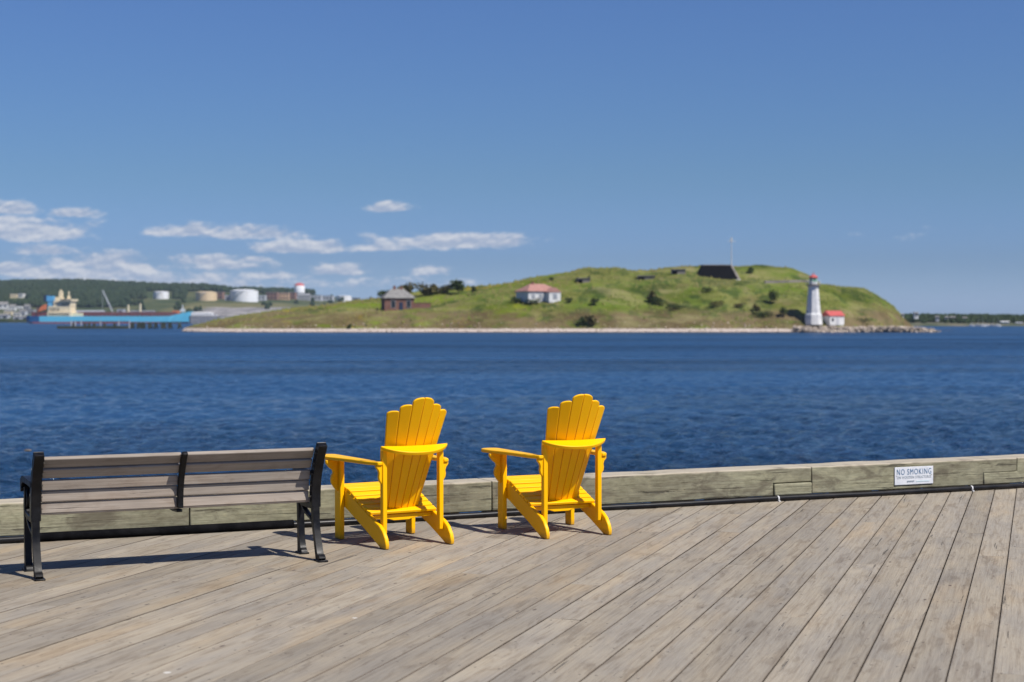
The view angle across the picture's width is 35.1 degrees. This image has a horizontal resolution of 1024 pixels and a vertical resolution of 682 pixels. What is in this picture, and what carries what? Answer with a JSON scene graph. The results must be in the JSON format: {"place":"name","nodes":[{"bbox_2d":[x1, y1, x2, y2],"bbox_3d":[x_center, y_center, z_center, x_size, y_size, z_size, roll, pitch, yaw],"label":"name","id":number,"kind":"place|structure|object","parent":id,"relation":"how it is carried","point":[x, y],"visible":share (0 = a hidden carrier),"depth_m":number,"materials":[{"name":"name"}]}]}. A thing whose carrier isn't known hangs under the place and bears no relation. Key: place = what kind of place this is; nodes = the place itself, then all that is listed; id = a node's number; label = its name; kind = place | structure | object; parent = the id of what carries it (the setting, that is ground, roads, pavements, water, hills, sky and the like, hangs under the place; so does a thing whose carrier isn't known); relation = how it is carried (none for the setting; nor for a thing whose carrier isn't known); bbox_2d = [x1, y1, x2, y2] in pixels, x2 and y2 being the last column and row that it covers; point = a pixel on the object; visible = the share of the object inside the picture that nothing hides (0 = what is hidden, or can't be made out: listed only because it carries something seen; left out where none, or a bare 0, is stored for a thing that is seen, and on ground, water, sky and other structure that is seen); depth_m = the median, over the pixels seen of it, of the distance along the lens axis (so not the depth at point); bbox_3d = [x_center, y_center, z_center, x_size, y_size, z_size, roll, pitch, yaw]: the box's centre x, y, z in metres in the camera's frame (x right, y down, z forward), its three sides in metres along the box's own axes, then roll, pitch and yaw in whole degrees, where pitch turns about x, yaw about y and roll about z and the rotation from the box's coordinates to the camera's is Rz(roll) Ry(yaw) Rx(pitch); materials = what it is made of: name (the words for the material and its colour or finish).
{"place":"outdoors","nodes":[
{"label":"outdoors","id":0,"kind":"place"},
{"bbox_2d":[76,311,105,312],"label":"shed","id":1,"kind":"structure","parent":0,"point":[90,311],"depth_m":1719.42,"materials":[{"name":"white paint"}]},
{"bbox_2d":[0,319,188,322],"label":"wharf apron","id":2,"kind":"object","parent":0,"point":[13,320],"visible":0.08,"depth_m":1734.88,"materials":[{"name":"grey concrete"}]},
{"bbox_2d":[102,290,112,310],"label":"crane","id":3,"kind":"object","parent":2,"relation":"on","point":[106,299],"visible":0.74,"depth_m":1744.43,"materials":[{"name":"grey metal"}]},
{"bbox_2d":[0,290,351,318],"bbox_3d":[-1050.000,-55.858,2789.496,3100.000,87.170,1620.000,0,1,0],"label":"hills","id":4,"kind":"structure","parent":0,"point":[223,308],"depth_m":2266.35,"materials":[{"name":"grey"}]},
{"bbox_2d":[0,302,8,308],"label":"town house","id":5,"kind":"structure","parent":4,"relation":"on","point":[4,305],"depth_m":2154.16,"materials":[{"name":"white paint"}]},
{"bbox_2d":[0,314,10,318],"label":"town house","id":6,"kind":"structure","parent":4,"relation":"on","point":[4,316],"depth_m":2017.75,"materials":[{"name":"grey"}]},
{"bbox_2d":[4,309,13,314],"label":"town house","id":7,"kind":"structure","parent":4,"relation":"on","point":[9,311],"depth_m":2057.83,"materials":[{"name":"beige paint"}]},
{"bbox_2d":[9,304,16,310],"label":"town house","id":8,"kind":"structure","parent":4,"relation":"on","point":[13,307],"depth_m":2123.59,"materials":[{"name":"white paint"}]},
{"bbox_2d":[10,294,17,297],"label":"building","id":9,"kind":"structure","parent":4,"relation":"on","point":[13,295],"depth_m":2358.47,"materials":[{"name":"beige paint"}]},
{"bbox_2d":[13,312,21,315],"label":"town house","id":10,"kind":"structure","parent":4,"relation":"on","point":[17,313],"depth_m":2041.98,"materials":[{"name":"white paint"}]},
{"bbox_2d":[13,316,25,318],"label":"town house","id":11,"kind":"structure","parent":4,"relation":"on","point":[19,317],"depth_m":2001.99,"materials":[{"name":"grey"}]},
{"bbox_2d":[18,293,25,297],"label":"building","id":12,"kind":"structure","parent":4,"relation":"on","point":[21,295],"depth_m":2358.48,"materials":[{"name":"white paint"}]},
{"bbox_2d":[18,309,27,314],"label":"town house","id":13,"kind":"structure","parent":4,"relation":"on","point":[24,311],"depth_m":2058.88,"materials":[{"name":"grey"}]},
{"bbox_2d":[24,304,30,308],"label":"town house","id":14,"kind":"structure","parent":4,"relation":"on","point":[27,306],"depth_m":2138.46,"materials":[{"name":"grey"}]},
{"bbox_2d":[27,309,35,313],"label":"town house","id":15,"kind":"structure","parent":4,"relation":"on","point":[30,311],"depth_m":2073.77,"materials":[{"name":"grey"}]},
{"bbox_2d":[153,291,168,298],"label":"storage tank","id":16,"kind":"object","parent":4,"relation":"on","point":[160,294],"visible":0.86,"depth_m":2426.31,"materials":[{"name":"metal"}]},
{"bbox_2d":[0,278,370,311],"bbox_3d":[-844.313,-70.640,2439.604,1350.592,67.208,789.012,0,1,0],"label":"forest","id":17,"kind":"object","parent":4,"relation":"on","point":[87,293],"visible":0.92,"depth_m":2544.15,"materials":[{"name":"green plant"}]},
{"bbox_2d":[195,291,216,300],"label":"storage tank","id":18,"kind":"object","parent":4,"relation":"on","point":[206,296],"visible":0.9,"depth_m":2399.28,"materials":[{"name":"metal"}]},
{"bbox_2d":[217,292,224,298],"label":"building","id":19,"kind":"structure","parent":4,"relation":"on","point":[220,295],"depth_m":2487.28,"materials":[{"name":"black"}]},
{"bbox_2d":[230,289,257,301],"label":"storage tank","id":20,"kind":"object","parent":4,"relation":"on","point":[243,295],"visible":0.92,"depth_m":2406.39,"materials":[{"name":"metal"}]},
{"bbox_2d":[258,295,266,300],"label":"building","id":21,"kind":"structure","parent":4,"relation":"on","point":[262,297],"depth_m":2466.35,"materials":[{"name":"black"}]},
{"bbox_2d":[266,292,278,299],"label":"building","id":22,"kind":"structure","parent":4,"relation":"on","point":[272,295],"depth_m":2490.51,"materials":[{"name":"black"}]},
{"bbox_2d":[279,292,289,299],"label":"building","id":23,"kind":"structure","parent":4,"relation":"on","point":[284,295],"depth_m":2499.27,"materials":[{"name":"beige"}]},
{"bbox_2d":[289,292,296,298],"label":"building","id":24,"kind":"structure","parent":4,"relation":"on","point":[293,295],"depth_m":2550.36,"materials":[{"name":"black"}]},
{"bbox_2d":[294,283,304,298],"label":"water tower","id":25,"kind":"structure","parent":4,"relation":"on","point":[299,288],"depth_m":2592.45,"materials":[{"name":"white metal"}]},
{"bbox_2d":[298,294,310,300],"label":"building","id":26,"kind":"structure","parent":4,"relation":"on","point":[306,297],"depth_m":2535.34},
{"bbox_2d":[311,295,322,300],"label":"building","id":27,"kind":"structure","parent":4,"relation":"on","point":[318,297],"depth_m":2553.31,"materials":[{"name":"black"}]},
{"bbox_2d":[323,295,333,300],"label":"building","id":28,"kind":"structure","parent":4,"relation":"on","point":[327,297],"depth_m":2583.28,"materials":[{"name":"black"}]},
{"bbox_2d":[336,295,350,300],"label":"storage tank","id":29,"kind":"object","parent":4,"relation":"on","point":[347,297],"visible":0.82,"depth_m":2640.75,"materials":[{"name":"metal"}]},
{"bbox_2d":[0,323,1023,536],"bbox_3d":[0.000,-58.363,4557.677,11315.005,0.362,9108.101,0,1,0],"label":"sea","id":30,"kind":"structure","parent":0,"point":[678,400],"depth_m":86.95,"materials":[{"name":"blue liquid"}]},
{"bbox_2d":[26,290,191,323],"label":"tanker ship","id":31,"kind":"object","parent":30,"relation":"on","point":[61,310],"visible":0.99,"depth_m":1381.73,"materials":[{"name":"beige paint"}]},
{"bbox_2d":[57,321,181,328],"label":"jetty","id":32,"kind":"object","parent":30,"relation":"in","point":[130,326],"visible":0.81,"depth_m":640.18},
{"bbox_2d":[189,312,227,323],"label":"grey barge","id":33,"kind":"object","parent":30,"relation":"on","point":[198,317],"visible":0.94,"depth_m":1330.15,"materials":[{"name":"white paint"}]},
{"bbox_2d":[0,0,1023,314],"label":"sky","id":34,"kind":"structure","parent":0,"point":[360,149],"materials":[{"name":"blue"}]},
{"bbox_2d":[182,265,952,331],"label":"island","id":35,"kind":"structure","parent":0,"point":[510,319],"depth_m":493.62,"materials":[{"name":"green plant"}]},
{"bbox_2d":[377,289,388,296],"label":"bush","id":36,"kind":"object","parent":35,"relation":"on","point":[380,293],"visible":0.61,"depth_m":551.19,"materials":[{"name":"green plant"}]},
{"bbox_2d":[380,286,430,310],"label":"brick guardhouse","id":37,"kind":"structure","parent":35,"relation":"on","point":[394,298],"depth_m":496.40,"materials":[{"name":"brown brick"}]},
{"bbox_2d":[391,300,395,307],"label":"window","id":38,"kind":"structure","parent":37,"relation":"in","point":[393,302],"depth_m":495.36,"materials":[{"name":"blue"}]},
{"bbox_2d":[399,302,402,309],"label":"door","id":39,"kind":"structure","parent":37,"relation":"in","point":[400,303],"depth_m":495.90,"materials":[{"name":"blue paint"}]},
{"bbox_2d":[406,300,410,307],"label":"window","id":40,"kind":"structure","parent":37,"relation":"in","point":[408,302],"depth_m":496.57,"materials":[{"name":"blue"}]},
{"bbox_2d":[397,282,415,292],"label":"bush","id":41,"kind":"object","parent":35,"relation":"on","point":[408,288],"visible":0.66,"depth_m":539.82,"materials":[{"name":"green plant"}]},
{"bbox_2d":[414,282,439,295],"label":"bush","id":42,"kind":"object","parent":35,"relation":"on","point":[431,289],"visible":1,"depth_m":529.61,"materials":[{"name":"green plant"}]},
{"bbox_2d":[436,285,452,292],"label":"bush","id":43,"kind":"object","parent":35,"relation":"on","point":[445,288],"visible":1,"depth_m":531.03,"materials":[{"name":"green plant"}]},
{"bbox_2d":[448,279,464,293],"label":"tree","id":44,"kind":"object","parent":35,"relation":"on","point":[458,285],"visible":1,"depth_m":526.64,"materials":[{"name":"green plant"}]},
{"bbox_2d":[183,321,792,331],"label":"beach stones","id":45,"kind":"object","parent":35,"relation":"on","point":[207,327],"visible":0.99,"depth_m":481.40,"materials":[{"name":"beige stone"}]},
{"bbox_2d":[510,296,521,302],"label":"bush","id":46,"kind":"object","parent":35,"relation":"on","point":[516,300],"visible":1,"depth_m":495.99,"materials":[{"name":"green plant"}]},
{"bbox_2d":[523,298,540,303],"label":"bush","id":47,"kind":"object","parent":35,"relation":"on","point":[537,301],"visible":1,"depth_m":494.64,"materials":[{"name":"green plant"}]},
{"bbox_2d":[514,282,560,302],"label":"white house","id":48,"kind":"structure","parent":35,"relation":"on","point":[541,292],"depth_m":496.49,"materials":[{"name":"paint"}]},
{"bbox_2d":[190,264,904,326],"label":"scrub","id":49,"kind":"object","parent":35,"relation":"on","point":[478,292],"visible":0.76,"depth_m":511.10,"materials":[{"name":"green plant"}]},
{"bbox_2d":[577,316,584,325],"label":"bush","id":50,"kind":"object","parent":35,"relation":"on","point":[581,320],"visible":1,"depth_m":483.21,"materials":[{"name":"green plant"}]},
{"bbox_2d":[576,278,590,282],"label":"gun shelter","id":51,"kind":"object","parent":35,"relation":"on","point":[581,280],"visible":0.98,"depth_m":522.58,"materials":[{"name":"concrete"}]},
{"bbox_2d":[584,314,596,324],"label":"bush","id":52,"kind":"object","parent":35,"relation":"on","point":[591,319],"visible":1,"depth_m":482.89,"materials":[{"name":"green plant"}]},
{"bbox_2d":[590,298,599,304],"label":"bush","id":53,"kind":"object","parent":35,"relation":"on","point":[595,300],"visible":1,"depth_m":491.34,"materials":[{"name":"green plant"}]},
{"bbox_2d":[637,275,654,279],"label":"gun shelter","id":54,"kind":"object","parent":35,"relation":"on","point":[642,277],"visible":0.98,"depth_m":525.33,"materials":[{"name":"concrete"}]},
{"bbox_2d":[645,290,656,302],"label":"bush","id":55,"kind":"object","parent":35,"relation":"on","point":[652,293],"visible":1,"depth_m":498.11,"materials":[{"name":"green plant"}]},
{"bbox_2d":[648,297,667,304],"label":"bush","id":56,"kind":"object","parent":35,"relation":"on","point":[655,299],"visible":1,"depth_m":495.62,"materials":[{"name":"green plant"}]},
{"bbox_2d":[665,302,686,308],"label":"bush","id":57,"kind":"object","parent":35,"relation":"on","point":[671,306],"visible":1,"depth_m":492.31,"materials":[{"name":"green plant"}]},
{"bbox_2d":[670,269,685,274],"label":"gun shelter","id":58,"kind":"object","parent":35,"relation":"on","point":[677,271],"visible":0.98,"depth_m":527.30,"materials":[{"name":"concrete"}]},
{"bbox_2d":[699,287,713,291],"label":"bush","id":59,"kind":"object","parent":35,"relation":"on","point":[708,289],"visible":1,"depth_m":505.70,"materials":[{"name":"green plant"}]},
{"bbox_2d":[707,300,724,306],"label":"bush","id":60,"kind":"object","parent":35,"relation":"on","point":[715,303],"visible":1,"depth_m":493.05,"materials":[{"name":"green plant"}]},
{"bbox_2d":[696,265,740,279],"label":"black blockhouse","id":61,"kind":"structure","parent":35,"relation":"on","point":[726,272],"depth_m":524.82,"materials":[{"name":"stone"}]},
{"bbox_2d":[730,237,732,264],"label":"signal mast","id":62,"kind":"object","parent":35,"relation":"on","point":[731,239],"visible":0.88,"depth_m":554.49,"materials":[{"name":"metal"}]},
{"bbox_2d":[733,303,745,307],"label":"bush","id":63,"kind":"object","parent":35,"relation":"on","point":[736,304],"visible":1,"depth_m":492.18,"materials":[{"name":"green plant"}]},
{"bbox_2d":[747,266,753,272],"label":"bush","id":64,"kind":"object","parent":35,"relation":"on","point":[750,269],"visible":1,"depth_m":538.86,"materials":[{"name":"green plant"}]},
{"bbox_2d":[751,304,760,310],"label":"bush","id":65,"kind":"object","parent":35,"relation":"on","point":[756,307],"visible":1,"depth_m":490.12,"materials":[{"name":"green plant"}]},
{"bbox_2d":[750,310,772,316],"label":"bush","id":66,"kind":"object","parent":35,"relation":"on","point":[766,313],"visible":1,"depth_m":487.31,"materials":[{"name":"green plant"}]},
{"bbox_2d":[768,290,778,302],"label":"tree","id":67,"kind":"object","parent":35,"relation":"on","point":[773,295],"visible":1,"depth_m":495.08,"materials":[{"name":"green plant"}]},
{"bbox_2d":[779,306,787,317],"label":"tree","id":68,"kind":"object","parent":35,"relation":"on","point":[783,311],"visible":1,"depth_m":487.21,"materials":[{"name":"green plant"}]},
{"bbox_2d":[764,280,808,282],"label":"rampart wall","id":69,"kind":"structure","parent":35,"relation":"on","point":[788,281],"depth_m":514.88,"materials":[{"name":"stone"}]},
{"bbox_2d":[805,272,821,324],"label":"lighthouse","id":70,"kind":"object","parent":35,"relation":"on","point":[813,315],"visible":1,"depth_m":484.33,"materials":[{"name":"white paint"}]},
{"bbox_2d":[822,311,844,324],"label":"shed","id":71,"kind":"structure","parent":35,"relation":"on","point":[832,317],"depth_m":486.58,"materials":[{"name":"white paint"}]},
{"bbox_2d":[857,317,871,321],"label":"bush","id":72,"kind":"object","parent":35,"relation":"on","point":[865,319],"visible":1,"depth_m":491.65,"materials":[{"name":"green plant"}]},
{"bbox_2d":[792,325,940,332],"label":"riprap","id":73,"kind":"object","parent":35,"relation":"on","point":[843,329],"visible":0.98,"depth_m":474.12,"materials":[{"name":"grey stone"}]},
{"bbox_2d":[910,322,1023,325],"bbox_3d":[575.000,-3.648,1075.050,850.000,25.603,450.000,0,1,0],"label":"shore","id":74,"kind":"structure","parent":0,"point":[944,324],"depth_m":883.98,"materials":[{"name":"green plant"}]},
{"bbox_2d":[913,312,918,318],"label":"shore house","id":75,"kind":"structure","parent":74,"relation":"on","point":[915,315],"depth_m":895.06,"materials":[{"name":"white paint"}]},
{"bbox_2d":[904,313,1023,322],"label":"woodland","id":76,"kind":"object","parent":74,"relation":"on","point":[972,318],"visible":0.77,"depth_m":920.67,"materials":[{"name":"green plant"}]},
{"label":"joists","id":77,"kind":"structure","parent":0,"visible":0},
{"bbox_2d":[0,488,1023,681],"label":"boardwalk deck","id":78,"kind":"structure","parent":77,"relation":"on","point":[925,587],"depth_m":9.21,"materials":[{"name":"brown wood"}]},
{"bbox_2d":[0,496,188,536],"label":"kerb timber","id":79,"kind":"object","parent":78,"relation":"on","point":[11,517],"visible":0.33,"depth_m":11.81,"materials":[{"name":"beige wood"}]},
{"bbox_2d":[20,442,327,580],"bbox_3d":[-2.181,1.073,10.532,1.878,0.811,0.588,0,1,-25],"label":"park bench","id":80,"kind":"object","parent":78,"relation":"on","point":[292,486],"visible":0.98,"depth_m":10.38,"materials":[{"name":"grey wood"}]},
{"bbox_2d":[189,478,490,524],"bbox_3d":[-1.345,1.307,12.758,2.461,0.337,0.290,0,1,-24],"label":"kerb timber","id":81,"kind":"object","parent":78,"relation":"on","point":[468,495],"visible":0.44,"depth_m":12.57,"materials":[{"name":"beige wood"}]},
{"bbox_2d":[325,397,453,549],"bbox_3d":[-0.859,0.912,11.700,0.807,1.051,0.983,0,1,-31],"label":"garden chair","id":82,"kind":"object","parent":78,"relation":"on","point":[410,448],"visible":0.98,"depth_m":11.50,"materials":[{"name":"yellow paint"}]},
{"bbox_2d":[0,483,1023,543],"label":"pipe","id":83,"kind":"object","parent":78,"relation":"on","point":[154,531],"visible":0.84,"depth_m":12.79,"materials":[{"name":"black plastic"}]},
{"bbox_2d":[481,394,611,538],"bbox_3d":[0.312,0.905,12.230,0.807,1.051,0.983,0,1,-26],"label":"garden chair","id":84,"kind":"object","parent":78,"relation":"on","point":[569,442],"visible":1,"depth_m":12.03,"materials":[{"name":"yellow paint"}]},
{"bbox_2d":[479,464,810,511],"bbox_3d":[1.191,1.291,13.903,3.094,0.338,0.290,0,1,-24],"label":"kerb timber","id":85,"kind":"object","parent":78,"relation":"on","point":[669,485],"visible":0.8,"depth_m":13.90,"materials":[{"name":"beige wood"}]},
{"bbox_2d":[773,482,811,495],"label":"kerb insert block","id":86,"kind":"structure","parent":78,"relation":"on","point":[792,488],"depth_m":14.32,"materials":[{"name":"beige wood"}]},
{"bbox_2d":[794,455,1015,493],"bbox_3d":[3.666,1.276,15.020,2.325,0.338,0.290,0,1,-24],"label":"kerb timber","id":87,"kind":"object","parent":78,"relation":"on","point":[849,476],"visible":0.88,"depth_m":14.81,"materials":[{"name":"beige wood"}]},
{"bbox_2d":[894,466,932,484],"bbox_3d":[3.684,1.232,14.859,0.435,0.162,0.014,0,1,-24],"label":"no smoking sign","id":88,"kind":"object","parent":87,"relation":"attached to","point":[913,475],"visible":1,"depth_m":14.85,"materials":[{"name":"metal"}]},
{"bbox_2d":[968,454,1023,485],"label":"kerb timber","id":89,"kind":"object","parent":78,"relation":"on","point":[1009,477],"visible":0.55,"depth_m":15.34,"materials":[{"name":"beige wood"}]}
]}

